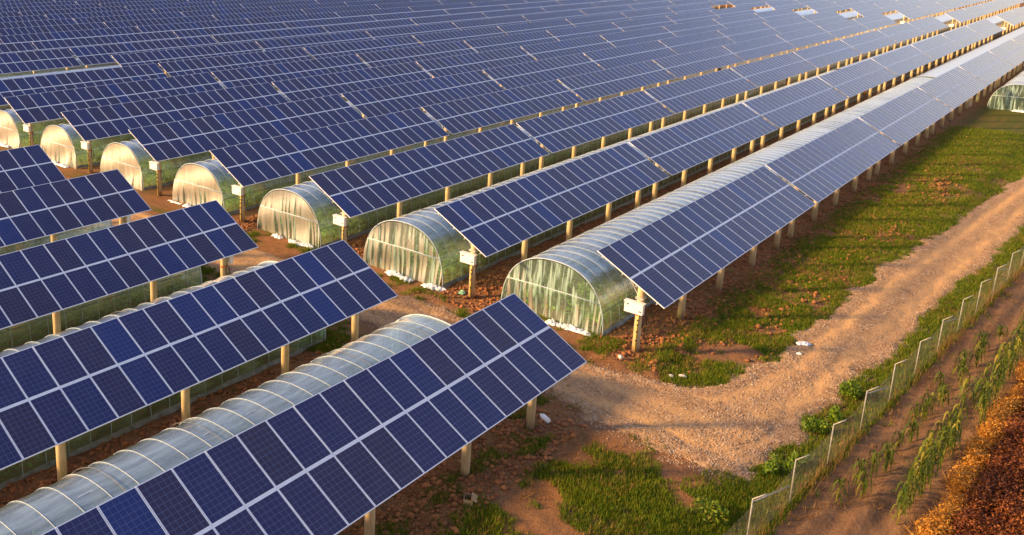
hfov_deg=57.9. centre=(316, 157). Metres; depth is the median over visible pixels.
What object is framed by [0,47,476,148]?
polytunnel
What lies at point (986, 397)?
corn plant
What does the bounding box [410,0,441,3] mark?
solar table
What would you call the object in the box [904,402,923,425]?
corn plant
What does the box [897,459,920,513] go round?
corn plant
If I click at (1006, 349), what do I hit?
corn plant
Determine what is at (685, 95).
solar table
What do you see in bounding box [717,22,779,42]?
solar table
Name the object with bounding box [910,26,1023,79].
polytunnel
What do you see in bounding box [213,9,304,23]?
solar table
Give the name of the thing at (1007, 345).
corn plant
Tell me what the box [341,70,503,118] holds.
solar table
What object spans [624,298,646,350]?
junction box
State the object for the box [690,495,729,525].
bush
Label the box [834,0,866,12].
solar table
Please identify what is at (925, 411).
corn plant
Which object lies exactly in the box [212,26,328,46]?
solar table
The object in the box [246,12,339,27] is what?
solar table
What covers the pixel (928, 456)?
corn plant
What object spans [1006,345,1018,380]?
corn plant
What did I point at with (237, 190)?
junction box
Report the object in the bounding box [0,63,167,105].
solar table
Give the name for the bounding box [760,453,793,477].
bush
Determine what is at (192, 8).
solar table
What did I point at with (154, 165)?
junction box
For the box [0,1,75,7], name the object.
solar table
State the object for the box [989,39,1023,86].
solar table
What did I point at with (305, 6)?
solar table
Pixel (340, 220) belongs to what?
junction box
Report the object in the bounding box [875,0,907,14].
solar table
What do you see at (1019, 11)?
solar table
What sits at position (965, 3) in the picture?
solar table
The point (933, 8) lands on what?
solar table
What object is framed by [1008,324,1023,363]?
corn plant
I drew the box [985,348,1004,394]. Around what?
corn plant
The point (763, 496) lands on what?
fence
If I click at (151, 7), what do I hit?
solar table
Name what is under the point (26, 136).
crop rows
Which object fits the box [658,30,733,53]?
solar table
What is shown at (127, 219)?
junction box
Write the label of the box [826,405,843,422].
bush
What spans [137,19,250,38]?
solar table
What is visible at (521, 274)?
polytunnel
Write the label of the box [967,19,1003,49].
solar table
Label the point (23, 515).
polytunnel
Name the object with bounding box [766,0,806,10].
solar table
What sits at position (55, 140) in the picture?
polytunnel
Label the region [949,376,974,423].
corn plant
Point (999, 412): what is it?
orange hedge
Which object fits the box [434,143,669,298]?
solar table
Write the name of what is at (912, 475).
corn plant
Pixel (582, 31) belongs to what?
solar table
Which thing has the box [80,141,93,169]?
junction box
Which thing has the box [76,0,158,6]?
solar table
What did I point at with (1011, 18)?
solar table
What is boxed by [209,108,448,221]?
solar table
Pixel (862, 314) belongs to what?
dirt road
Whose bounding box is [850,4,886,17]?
solar table
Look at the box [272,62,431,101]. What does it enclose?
solar table
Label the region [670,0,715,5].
solar table
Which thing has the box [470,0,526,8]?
solar table
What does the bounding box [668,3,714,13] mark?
solar table
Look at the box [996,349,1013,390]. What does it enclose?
corn plant
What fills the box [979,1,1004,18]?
solar table
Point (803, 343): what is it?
plastic scrap
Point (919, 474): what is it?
corn plant
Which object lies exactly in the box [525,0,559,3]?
solar table
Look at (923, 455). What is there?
corn plant
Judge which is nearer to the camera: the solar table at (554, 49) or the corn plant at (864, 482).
the corn plant at (864, 482)
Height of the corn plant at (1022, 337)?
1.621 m
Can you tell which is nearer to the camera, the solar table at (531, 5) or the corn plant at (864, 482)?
the corn plant at (864, 482)
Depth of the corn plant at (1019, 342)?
36.80 m
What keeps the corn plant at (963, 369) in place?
on the ground at (856, 516)
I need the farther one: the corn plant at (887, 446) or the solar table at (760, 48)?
the solar table at (760, 48)
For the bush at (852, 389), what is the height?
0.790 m
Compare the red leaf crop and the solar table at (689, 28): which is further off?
the solar table at (689, 28)
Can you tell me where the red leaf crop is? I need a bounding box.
[944,382,1023,534]
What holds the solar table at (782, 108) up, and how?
on the ground at (856, 516)
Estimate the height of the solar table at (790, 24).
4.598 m
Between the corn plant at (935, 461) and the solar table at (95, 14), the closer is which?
the corn plant at (935, 461)
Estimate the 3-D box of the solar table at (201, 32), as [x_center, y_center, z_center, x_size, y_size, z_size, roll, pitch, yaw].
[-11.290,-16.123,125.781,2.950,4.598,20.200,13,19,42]
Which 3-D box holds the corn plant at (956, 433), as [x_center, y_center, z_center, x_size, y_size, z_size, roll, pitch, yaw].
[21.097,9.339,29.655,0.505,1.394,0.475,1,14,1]
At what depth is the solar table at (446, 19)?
148.88 m
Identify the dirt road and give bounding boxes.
[94,178,1023,482]
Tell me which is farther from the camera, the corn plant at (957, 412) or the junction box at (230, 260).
the junction box at (230, 260)
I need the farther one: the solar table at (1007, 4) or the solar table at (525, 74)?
the solar table at (1007, 4)
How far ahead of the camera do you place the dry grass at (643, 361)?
35.59 m
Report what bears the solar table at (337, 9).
on the ground at (856, 516)
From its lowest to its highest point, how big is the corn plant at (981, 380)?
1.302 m
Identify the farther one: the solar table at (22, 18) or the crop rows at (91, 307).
the solar table at (22, 18)
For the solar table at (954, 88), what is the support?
on the ground at (856, 516)
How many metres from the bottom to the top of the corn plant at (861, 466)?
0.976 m
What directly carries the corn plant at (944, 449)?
on the ground at (856, 516)
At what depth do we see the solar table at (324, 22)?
139.65 m
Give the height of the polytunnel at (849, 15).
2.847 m
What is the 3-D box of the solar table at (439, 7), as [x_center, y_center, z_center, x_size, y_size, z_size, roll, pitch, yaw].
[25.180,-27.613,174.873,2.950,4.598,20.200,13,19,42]
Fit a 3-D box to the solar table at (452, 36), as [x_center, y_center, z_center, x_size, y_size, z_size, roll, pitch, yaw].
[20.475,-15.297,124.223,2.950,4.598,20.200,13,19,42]
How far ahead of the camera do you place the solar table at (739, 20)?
156.39 m
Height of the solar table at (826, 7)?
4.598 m
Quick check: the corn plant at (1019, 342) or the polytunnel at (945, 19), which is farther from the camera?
the polytunnel at (945, 19)
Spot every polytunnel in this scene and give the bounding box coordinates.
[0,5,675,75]
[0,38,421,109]
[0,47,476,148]
[0,220,112,251]
[0,261,325,489]
[0,266,201,346]
[0,314,450,534]
[40,52,533,168]
[100,58,604,190]
[167,64,713,214]
[257,70,785,248]
[363,70,863,291]
[501,77,948,335]
[524,0,826,51]
[585,3,865,57]
[652,5,904,61]
[721,8,952,69]
[791,13,992,83]
[831,7,1022,94]
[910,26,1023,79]
[987,70,1023,112]
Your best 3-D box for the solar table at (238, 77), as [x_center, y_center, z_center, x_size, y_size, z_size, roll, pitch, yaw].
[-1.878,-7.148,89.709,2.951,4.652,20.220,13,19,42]
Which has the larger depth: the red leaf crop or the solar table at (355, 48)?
the solar table at (355, 48)
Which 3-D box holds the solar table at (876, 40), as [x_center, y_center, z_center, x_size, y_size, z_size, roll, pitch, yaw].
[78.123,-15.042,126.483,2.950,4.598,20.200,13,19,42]
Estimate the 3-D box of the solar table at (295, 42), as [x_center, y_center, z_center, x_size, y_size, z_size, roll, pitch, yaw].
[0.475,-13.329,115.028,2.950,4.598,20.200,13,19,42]
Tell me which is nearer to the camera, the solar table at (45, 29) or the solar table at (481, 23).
the solar table at (45, 29)
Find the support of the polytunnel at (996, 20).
on the ground at (856, 516)
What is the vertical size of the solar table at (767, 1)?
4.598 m
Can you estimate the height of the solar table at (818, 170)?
4.652 m
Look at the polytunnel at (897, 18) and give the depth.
163.59 m
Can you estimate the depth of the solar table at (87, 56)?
103.77 m
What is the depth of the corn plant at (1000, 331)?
38.43 m
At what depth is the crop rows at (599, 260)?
41.82 m
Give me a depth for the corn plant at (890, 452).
28.80 m
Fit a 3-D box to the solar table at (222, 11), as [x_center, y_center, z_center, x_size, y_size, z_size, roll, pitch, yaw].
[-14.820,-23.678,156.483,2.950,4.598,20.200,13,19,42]
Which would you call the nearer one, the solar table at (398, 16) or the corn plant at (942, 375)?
the corn plant at (942, 375)
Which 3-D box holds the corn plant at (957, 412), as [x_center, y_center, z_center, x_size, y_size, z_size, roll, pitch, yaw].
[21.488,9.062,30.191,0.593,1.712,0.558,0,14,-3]
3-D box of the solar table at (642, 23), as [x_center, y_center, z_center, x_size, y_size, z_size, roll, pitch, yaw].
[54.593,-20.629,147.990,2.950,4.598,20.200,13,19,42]
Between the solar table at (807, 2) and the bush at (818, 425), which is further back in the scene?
the solar table at (807, 2)
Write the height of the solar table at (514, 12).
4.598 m
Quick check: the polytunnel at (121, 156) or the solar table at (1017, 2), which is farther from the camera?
the solar table at (1017, 2)
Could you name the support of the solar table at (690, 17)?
on the ground at (856, 516)
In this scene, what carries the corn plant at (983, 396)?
on the ground at (856, 516)
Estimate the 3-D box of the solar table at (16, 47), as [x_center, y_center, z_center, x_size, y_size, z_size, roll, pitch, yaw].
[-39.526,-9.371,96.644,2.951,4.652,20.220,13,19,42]
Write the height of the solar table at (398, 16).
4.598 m
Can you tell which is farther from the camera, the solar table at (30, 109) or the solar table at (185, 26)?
the solar table at (185, 26)
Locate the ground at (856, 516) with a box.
[0,0,1023,534]
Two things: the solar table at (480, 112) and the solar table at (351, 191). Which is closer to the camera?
the solar table at (351, 191)
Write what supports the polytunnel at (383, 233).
on the ground at (856, 516)
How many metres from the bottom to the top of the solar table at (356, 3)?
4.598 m
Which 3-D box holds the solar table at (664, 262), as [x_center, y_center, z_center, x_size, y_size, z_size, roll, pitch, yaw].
[19.300,4.597,42.877,2.951,4.652,20.220,13,19,42]
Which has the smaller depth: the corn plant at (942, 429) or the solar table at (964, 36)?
the corn plant at (942, 429)
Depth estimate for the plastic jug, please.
31.47 m
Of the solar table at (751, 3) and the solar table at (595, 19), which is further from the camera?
the solar table at (751, 3)
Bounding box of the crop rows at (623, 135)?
[274,122,653,241]
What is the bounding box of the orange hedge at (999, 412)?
[911,359,1023,534]
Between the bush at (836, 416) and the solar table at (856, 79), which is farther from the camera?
the solar table at (856, 79)
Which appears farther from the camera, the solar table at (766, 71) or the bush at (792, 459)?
the solar table at (766, 71)
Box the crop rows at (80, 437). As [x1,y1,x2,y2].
[0,337,309,475]
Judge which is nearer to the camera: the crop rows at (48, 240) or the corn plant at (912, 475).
the corn plant at (912, 475)
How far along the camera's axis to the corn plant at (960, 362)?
35.45 m
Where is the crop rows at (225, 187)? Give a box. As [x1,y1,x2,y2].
[194,108,566,210]
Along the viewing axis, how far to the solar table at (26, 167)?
51.16 m
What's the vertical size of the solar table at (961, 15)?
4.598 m
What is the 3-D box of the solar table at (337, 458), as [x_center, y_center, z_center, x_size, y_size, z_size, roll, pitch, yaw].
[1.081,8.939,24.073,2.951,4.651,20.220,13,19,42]
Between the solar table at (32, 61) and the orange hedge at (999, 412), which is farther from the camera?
the solar table at (32, 61)
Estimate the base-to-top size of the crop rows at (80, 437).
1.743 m
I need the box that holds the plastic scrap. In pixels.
[796,341,810,345]
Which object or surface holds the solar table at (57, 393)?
on the ground at (856, 516)
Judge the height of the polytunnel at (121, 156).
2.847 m
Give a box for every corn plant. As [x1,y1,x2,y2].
[827,477,848,509]
[847,457,867,486]
[852,468,872,498]
[860,450,884,478]
[875,448,899,472]
[880,441,895,457]
[885,481,914,524]
[890,430,909,449]
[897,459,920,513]
[902,420,922,442]
[902,466,919,508]
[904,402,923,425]
[908,445,933,503]
[909,455,930,497]
[912,438,933,496]
[913,444,931,483]
[914,397,933,421]
[917,392,938,414]
[917,430,940,493]
[929,440,944,486]
[931,372,946,389]
[933,420,948,461]
[935,383,952,407]
[935,419,954,461]
[936,385,947,401]
[936,423,959,465]
[938,411,958,453]
[943,420,961,456]
[949,357,968,372]
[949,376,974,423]
[949,403,965,446]
[949,415,966,448]
[953,364,969,386]
[957,349,973,364]
[967,377,982,407]
[969,347,984,367]
[972,381,994,426]
[973,331,986,354]
[973,380,992,415]
[974,360,993,402]
[975,330,988,342]
[975,340,989,359]
[977,379,995,415]
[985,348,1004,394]
[990,367,1005,398]
[991,363,1007,403]
[993,343,1008,379]
[995,324,1007,339]
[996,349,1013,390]
[999,342,1012,367]
[1005,338,1021,376]
[1006,333,1020,368]
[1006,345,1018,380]
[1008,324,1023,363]
[1014,308,1023,341]
[1016,327,1023,354]
[1019,323,1023,353]
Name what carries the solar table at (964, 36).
on the ground at (856, 516)
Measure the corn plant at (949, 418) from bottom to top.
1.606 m
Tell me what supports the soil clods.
on the ground at (856, 516)
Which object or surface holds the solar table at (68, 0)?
on the ground at (856, 516)
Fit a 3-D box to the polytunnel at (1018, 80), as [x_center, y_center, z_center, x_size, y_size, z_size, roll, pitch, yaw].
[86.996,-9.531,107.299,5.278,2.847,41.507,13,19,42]
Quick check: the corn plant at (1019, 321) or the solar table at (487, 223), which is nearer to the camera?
the corn plant at (1019, 321)
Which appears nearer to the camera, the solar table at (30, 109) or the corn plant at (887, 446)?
the corn plant at (887, 446)
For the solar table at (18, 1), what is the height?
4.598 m
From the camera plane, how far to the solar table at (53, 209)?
44.06 m
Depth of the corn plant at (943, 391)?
32.79 m
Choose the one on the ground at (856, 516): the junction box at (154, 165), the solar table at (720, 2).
the solar table at (720, 2)
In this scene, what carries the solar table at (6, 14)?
on the ground at (856, 516)
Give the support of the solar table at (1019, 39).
on the ground at (856, 516)
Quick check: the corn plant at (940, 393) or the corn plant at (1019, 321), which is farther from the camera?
the corn plant at (1019, 321)
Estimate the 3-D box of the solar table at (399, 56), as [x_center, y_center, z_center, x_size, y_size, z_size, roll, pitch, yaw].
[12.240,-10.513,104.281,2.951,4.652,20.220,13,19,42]
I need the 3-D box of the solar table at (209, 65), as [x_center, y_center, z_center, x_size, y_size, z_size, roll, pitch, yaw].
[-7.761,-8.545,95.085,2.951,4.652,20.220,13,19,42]
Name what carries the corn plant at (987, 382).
on the ground at (856, 516)
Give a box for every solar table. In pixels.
[0,0,53,3]
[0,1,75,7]
[0,3,99,15]
[0,12,19,16]
[0,15,46,22]
[0,18,75,28]
[0,22,105,43]
[0,26,139,49]
[0,42,35,73]
[0,48,80,73]
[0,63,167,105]
[0,144,65,192]
[0,169,151,247]
[0,200,257,333]
[0,240,397,480]
[4,72,223,145]
[19,6,125,19]
[32,31,177,71]
[41,293,586,534]
[46,9,153,23]
[54,0,84,3]
[61,82,287,173]
[69,36,218,67]
[73,12,183,27]
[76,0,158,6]
[99,0,188,9]
[104,15,215,32]
[111,41,262,75]
[125,2,213,12]
[128,94,363,195]
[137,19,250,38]
[152,4,242,16]
[158,47,312,79]
[173,22,287,41]
[182,7,272,19]
[187,0,230,4]
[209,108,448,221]
[211,54,368,87]
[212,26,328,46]
[213,0,288,7]
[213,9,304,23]
[241,0,317,10]
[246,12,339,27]
[255,31,372,52]
[270,2,346,13]
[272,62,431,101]
[283,15,375,31]
[302,4,378,16]
[303,36,422,58]
[309,124,549,242]
[316,0,367,5]
[322,19,416,35]
[335,7,412,19]
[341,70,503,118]
[345,0,409,8]
[357,41,476,66]
[365,22,459,43]
[371,10,448,24]
[375,0,440,11]
[409,3,473,13]
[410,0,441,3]
[410,13,487,26]
[412,26,506,44]
[415,47,536,77]
[421,80,583,140]
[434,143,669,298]
[438,0,495,6]
[444,5,509,16]
[452,16,529,29]
[464,31,558,51]
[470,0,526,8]
[481,7,546,33]
[483,53,603,89]
[497,19,574,34]
[505,1,559,10]
[516,91,673,168]
[520,35,613,59]
[522,10,586,24]
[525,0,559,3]
[541,3,596,25]
[546,22,623,40]
[557,0,605,6]
[557,60,675,107]
[566,13,629,26]
[580,5,634,15]
[583,40,677,68]
[592,0,639,8]
[597,166,815,352]
[600,26,675,46]
[612,16,675,30]
[622,8,675,19]
[628,1,676,10]
[629,103,777,200]
[636,0,675,3]
[644,68,757,127]
[653,46,743,83]
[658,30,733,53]
[663,19,725,36]
[666,10,719,23]
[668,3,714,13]
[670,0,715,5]
[709,0,733,8]
[710,6,756,17]
[713,13,766,27]
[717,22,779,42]
[723,35,795,66]
[727,0,768,8]
[731,52,816,99]
[743,77,847,148]
[755,8,799,21]
[762,0,786,7]
[764,16,816,32]
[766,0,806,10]
[766,118,899,239]
[777,26,835,52]
[794,40,861,79]
[796,0,827,9]
[803,11,847,26]
[806,2,845,13]
[819,19,869,42]
[819,59,897,115]
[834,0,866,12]
[840,30,897,63]
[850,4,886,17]
[853,13,895,33]
[858,88,952,176]
[871,45,934,92]
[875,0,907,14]
[878,23,925,51]
[895,6,931,21]
[907,16,948,41]
[912,35,963,74]
[918,2,948,17]
[918,67,988,135]
[937,0,963,14]
[942,26,985,60]
[945,8,976,28]
[955,0,977,8]
[959,51,1014,107]
[963,4,991,23]
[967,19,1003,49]
[972,0,987,5]
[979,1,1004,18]
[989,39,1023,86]
[992,0,1016,13]
[997,11,1023,35]
[1009,0,1023,9]
[1011,6,1023,28]
[1012,33,1023,70]
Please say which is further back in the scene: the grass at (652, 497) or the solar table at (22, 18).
the solar table at (22, 18)
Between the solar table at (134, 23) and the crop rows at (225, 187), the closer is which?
the crop rows at (225, 187)
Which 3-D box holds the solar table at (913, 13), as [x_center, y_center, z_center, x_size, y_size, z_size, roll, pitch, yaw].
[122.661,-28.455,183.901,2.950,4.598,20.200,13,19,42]
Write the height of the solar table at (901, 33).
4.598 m
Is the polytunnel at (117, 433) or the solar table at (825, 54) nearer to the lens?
the polytunnel at (117, 433)
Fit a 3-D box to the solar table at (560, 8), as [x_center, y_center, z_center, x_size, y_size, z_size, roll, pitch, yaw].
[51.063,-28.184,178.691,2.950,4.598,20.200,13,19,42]
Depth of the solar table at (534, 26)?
138.07 m
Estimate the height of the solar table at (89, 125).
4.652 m
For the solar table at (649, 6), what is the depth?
187.40 m
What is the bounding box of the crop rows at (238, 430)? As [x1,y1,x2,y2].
[28,351,391,534]
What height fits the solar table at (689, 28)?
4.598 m
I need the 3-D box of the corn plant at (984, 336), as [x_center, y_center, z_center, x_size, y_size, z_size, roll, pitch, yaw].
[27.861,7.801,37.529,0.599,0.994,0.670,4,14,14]
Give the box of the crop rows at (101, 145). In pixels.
[70,97,347,164]
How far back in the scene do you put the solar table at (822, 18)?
165.48 m
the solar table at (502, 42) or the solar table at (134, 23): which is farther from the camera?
the solar table at (134, 23)
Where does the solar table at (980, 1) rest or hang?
on the ground at (856, 516)
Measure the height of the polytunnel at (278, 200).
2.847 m
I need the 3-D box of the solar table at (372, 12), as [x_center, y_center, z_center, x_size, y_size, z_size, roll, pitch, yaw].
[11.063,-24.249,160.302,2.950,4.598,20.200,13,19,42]
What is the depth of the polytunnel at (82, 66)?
105.66 m
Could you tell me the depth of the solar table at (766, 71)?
96.19 m
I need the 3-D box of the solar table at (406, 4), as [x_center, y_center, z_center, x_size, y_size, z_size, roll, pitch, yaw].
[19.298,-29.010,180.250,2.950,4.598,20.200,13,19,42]
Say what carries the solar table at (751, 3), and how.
on the ground at (856, 516)
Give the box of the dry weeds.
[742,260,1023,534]
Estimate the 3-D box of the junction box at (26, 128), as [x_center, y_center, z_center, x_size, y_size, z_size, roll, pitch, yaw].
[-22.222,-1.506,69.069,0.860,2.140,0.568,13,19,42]
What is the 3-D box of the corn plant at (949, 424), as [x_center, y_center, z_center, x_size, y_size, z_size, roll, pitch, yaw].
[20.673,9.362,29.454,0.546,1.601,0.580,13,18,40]
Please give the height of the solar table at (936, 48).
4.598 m
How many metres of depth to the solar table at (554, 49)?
112.50 m
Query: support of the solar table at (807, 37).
on the ground at (856, 516)
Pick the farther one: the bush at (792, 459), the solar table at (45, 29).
the solar table at (45, 29)
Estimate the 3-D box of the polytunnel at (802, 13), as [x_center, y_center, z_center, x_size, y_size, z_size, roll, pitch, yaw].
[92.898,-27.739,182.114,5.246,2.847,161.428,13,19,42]
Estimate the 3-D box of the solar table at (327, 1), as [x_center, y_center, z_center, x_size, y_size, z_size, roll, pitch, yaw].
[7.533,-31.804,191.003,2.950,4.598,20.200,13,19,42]
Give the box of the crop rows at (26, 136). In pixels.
[15,88,278,145]
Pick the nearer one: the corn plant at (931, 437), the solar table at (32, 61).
the corn plant at (931, 437)
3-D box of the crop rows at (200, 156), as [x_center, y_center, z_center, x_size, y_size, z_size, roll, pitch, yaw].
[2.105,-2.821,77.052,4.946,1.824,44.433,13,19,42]
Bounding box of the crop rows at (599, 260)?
[515,162,793,328]
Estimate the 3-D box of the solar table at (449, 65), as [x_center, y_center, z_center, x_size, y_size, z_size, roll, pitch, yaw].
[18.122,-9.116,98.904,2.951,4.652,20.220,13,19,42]
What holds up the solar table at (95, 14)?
on the ground at (856, 516)
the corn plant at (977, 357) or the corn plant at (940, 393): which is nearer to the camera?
the corn plant at (940, 393)
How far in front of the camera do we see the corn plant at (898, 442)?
30.21 m
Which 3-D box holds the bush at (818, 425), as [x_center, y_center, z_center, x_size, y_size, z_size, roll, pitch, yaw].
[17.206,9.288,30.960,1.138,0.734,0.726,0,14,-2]
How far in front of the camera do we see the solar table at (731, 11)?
176.43 m
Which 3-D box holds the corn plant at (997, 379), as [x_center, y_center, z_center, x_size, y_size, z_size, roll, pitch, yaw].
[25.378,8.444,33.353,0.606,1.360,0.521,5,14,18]
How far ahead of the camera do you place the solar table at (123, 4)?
172.09 m
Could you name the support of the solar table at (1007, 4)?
on the ground at (856, 516)
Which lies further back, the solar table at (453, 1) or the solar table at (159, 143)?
the solar table at (453, 1)
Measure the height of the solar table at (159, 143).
4.652 m
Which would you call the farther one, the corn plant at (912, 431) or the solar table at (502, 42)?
the solar table at (502, 42)
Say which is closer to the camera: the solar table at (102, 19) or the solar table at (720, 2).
the solar table at (102, 19)
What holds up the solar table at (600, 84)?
on the ground at (856, 516)
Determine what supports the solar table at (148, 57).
on the ground at (856, 516)
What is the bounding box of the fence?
[724,249,1023,534]
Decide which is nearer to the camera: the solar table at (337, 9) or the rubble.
the rubble
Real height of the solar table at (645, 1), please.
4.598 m
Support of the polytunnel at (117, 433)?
on the ground at (856, 516)
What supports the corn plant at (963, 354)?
on the ground at (856, 516)
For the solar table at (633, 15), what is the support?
on the ground at (856, 516)
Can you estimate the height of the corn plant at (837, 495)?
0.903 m
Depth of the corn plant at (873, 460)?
28.51 m
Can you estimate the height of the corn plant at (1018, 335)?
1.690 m
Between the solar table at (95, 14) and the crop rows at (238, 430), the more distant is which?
the solar table at (95, 14)
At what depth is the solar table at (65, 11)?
152.08 m
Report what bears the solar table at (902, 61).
on the ground at (856, 516)
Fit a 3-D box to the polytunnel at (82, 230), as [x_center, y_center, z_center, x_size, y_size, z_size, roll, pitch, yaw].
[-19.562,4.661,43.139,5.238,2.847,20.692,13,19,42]
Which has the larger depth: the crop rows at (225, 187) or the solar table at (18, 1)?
the solar table at (18, 1)
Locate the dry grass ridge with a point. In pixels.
(954, 490)
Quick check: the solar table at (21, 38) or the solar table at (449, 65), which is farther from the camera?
the solar table at (21, 38)
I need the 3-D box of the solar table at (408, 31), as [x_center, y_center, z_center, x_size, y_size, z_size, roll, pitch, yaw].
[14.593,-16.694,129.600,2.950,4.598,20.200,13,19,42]
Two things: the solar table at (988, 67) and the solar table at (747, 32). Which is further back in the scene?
the solar table at (747, 32)
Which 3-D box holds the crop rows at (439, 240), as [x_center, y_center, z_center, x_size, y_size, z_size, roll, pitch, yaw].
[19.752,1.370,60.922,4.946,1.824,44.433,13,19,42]
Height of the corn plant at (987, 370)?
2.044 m
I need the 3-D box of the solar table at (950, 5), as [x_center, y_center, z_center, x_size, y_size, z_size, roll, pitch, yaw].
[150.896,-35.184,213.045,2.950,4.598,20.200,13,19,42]
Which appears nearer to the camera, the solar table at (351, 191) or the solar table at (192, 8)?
the solar table at (351, 191)
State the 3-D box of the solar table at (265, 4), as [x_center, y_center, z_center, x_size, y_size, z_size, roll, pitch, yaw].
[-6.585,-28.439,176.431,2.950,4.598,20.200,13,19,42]
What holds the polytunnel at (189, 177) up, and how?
on the ground at (856, 516)
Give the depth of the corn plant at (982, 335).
37.97 m
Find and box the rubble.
[749,169,962,334]
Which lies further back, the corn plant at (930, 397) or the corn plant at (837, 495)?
the corn plant at (930, 397)
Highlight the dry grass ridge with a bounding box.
[896,356,1023,534]
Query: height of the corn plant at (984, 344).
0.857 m
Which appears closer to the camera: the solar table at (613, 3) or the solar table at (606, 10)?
the solar table at (606, 10)
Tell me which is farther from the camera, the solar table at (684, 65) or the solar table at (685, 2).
the solar table at (685, 2)
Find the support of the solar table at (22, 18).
on the ground at (856, 516)
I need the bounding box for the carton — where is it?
[463,492,477,506]
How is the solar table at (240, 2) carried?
on the ground at (856, 516)
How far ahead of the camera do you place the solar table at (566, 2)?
196.72 m
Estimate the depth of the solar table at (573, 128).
66.68 m
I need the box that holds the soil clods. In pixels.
[0,117,1007,534]
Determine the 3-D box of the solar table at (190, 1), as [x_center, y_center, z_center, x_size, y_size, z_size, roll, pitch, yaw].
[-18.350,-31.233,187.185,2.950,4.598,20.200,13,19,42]
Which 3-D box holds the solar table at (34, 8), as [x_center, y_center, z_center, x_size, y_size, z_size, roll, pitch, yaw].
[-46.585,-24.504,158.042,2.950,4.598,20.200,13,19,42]
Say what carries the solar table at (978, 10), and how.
on the ground at (856, 516)
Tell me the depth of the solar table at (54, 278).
36.74 m
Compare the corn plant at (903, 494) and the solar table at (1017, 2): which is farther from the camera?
the solar table at (1017, 2)
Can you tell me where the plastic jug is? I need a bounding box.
[540,413,550,422]
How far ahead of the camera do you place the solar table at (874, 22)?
160.16 m
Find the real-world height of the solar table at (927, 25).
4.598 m
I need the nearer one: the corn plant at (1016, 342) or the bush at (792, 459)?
the bush at (792, 459)
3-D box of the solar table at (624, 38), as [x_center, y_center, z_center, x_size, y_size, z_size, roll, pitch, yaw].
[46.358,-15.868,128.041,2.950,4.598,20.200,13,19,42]
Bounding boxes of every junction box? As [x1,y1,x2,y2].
[23,124,35,145]
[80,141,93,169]
[125,215,130,222]
[149,161,163,193]
[220,256,232,275]
[231,185,247,220]
[333,214,350,239]
[460,250,479,296]
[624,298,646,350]
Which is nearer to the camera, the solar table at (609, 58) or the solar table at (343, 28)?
the solar table at (609, 58)
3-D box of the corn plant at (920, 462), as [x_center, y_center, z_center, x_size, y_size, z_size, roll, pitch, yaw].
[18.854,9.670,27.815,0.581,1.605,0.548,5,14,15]
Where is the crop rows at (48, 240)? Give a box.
[0,227,88,254]
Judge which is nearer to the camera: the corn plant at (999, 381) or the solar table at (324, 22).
the corn plant at (999, 381)
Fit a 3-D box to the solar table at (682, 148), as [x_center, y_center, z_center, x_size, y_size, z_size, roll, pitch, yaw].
[27.535,-0.164,62.825,2.951,4.652,20.220,13,19,42]
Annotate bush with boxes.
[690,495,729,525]
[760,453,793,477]
[787,450,811,468]
[797,417,832,433]
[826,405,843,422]
[837,379,862,399]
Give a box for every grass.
[0,109,1023,534]
[341,147,1023,534]
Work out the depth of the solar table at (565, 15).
158.20 m
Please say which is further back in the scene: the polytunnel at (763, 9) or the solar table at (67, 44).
the polytunnel at (763, 9)
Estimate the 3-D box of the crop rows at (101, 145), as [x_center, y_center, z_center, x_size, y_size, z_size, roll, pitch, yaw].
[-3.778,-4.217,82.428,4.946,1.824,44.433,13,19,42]
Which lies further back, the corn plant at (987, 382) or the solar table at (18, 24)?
the solar table at (18, 24)
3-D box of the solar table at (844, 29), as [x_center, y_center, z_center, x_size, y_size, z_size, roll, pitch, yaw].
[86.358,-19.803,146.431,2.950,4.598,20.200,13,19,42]
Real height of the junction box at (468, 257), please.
2.140 m
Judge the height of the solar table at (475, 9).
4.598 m
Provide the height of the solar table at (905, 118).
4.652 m
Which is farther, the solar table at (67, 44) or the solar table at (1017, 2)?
the solar table at (1017, 2)
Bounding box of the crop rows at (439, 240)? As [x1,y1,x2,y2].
[378,144,748,280]
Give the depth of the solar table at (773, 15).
170.96 m
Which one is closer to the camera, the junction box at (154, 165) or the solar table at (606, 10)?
the junction box at (154, 165)
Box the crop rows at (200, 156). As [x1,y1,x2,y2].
[133,108,426,185]
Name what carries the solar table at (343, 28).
on the ground at (856, 516)
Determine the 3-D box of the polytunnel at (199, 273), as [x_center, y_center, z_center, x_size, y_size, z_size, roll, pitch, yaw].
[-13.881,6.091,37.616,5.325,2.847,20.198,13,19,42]
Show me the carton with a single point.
(473, 495)
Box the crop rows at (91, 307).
[0,271,188,352]
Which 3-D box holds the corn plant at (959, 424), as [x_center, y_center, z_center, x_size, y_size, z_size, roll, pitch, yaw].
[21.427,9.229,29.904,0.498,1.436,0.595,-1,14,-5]
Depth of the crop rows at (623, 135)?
57.26 m

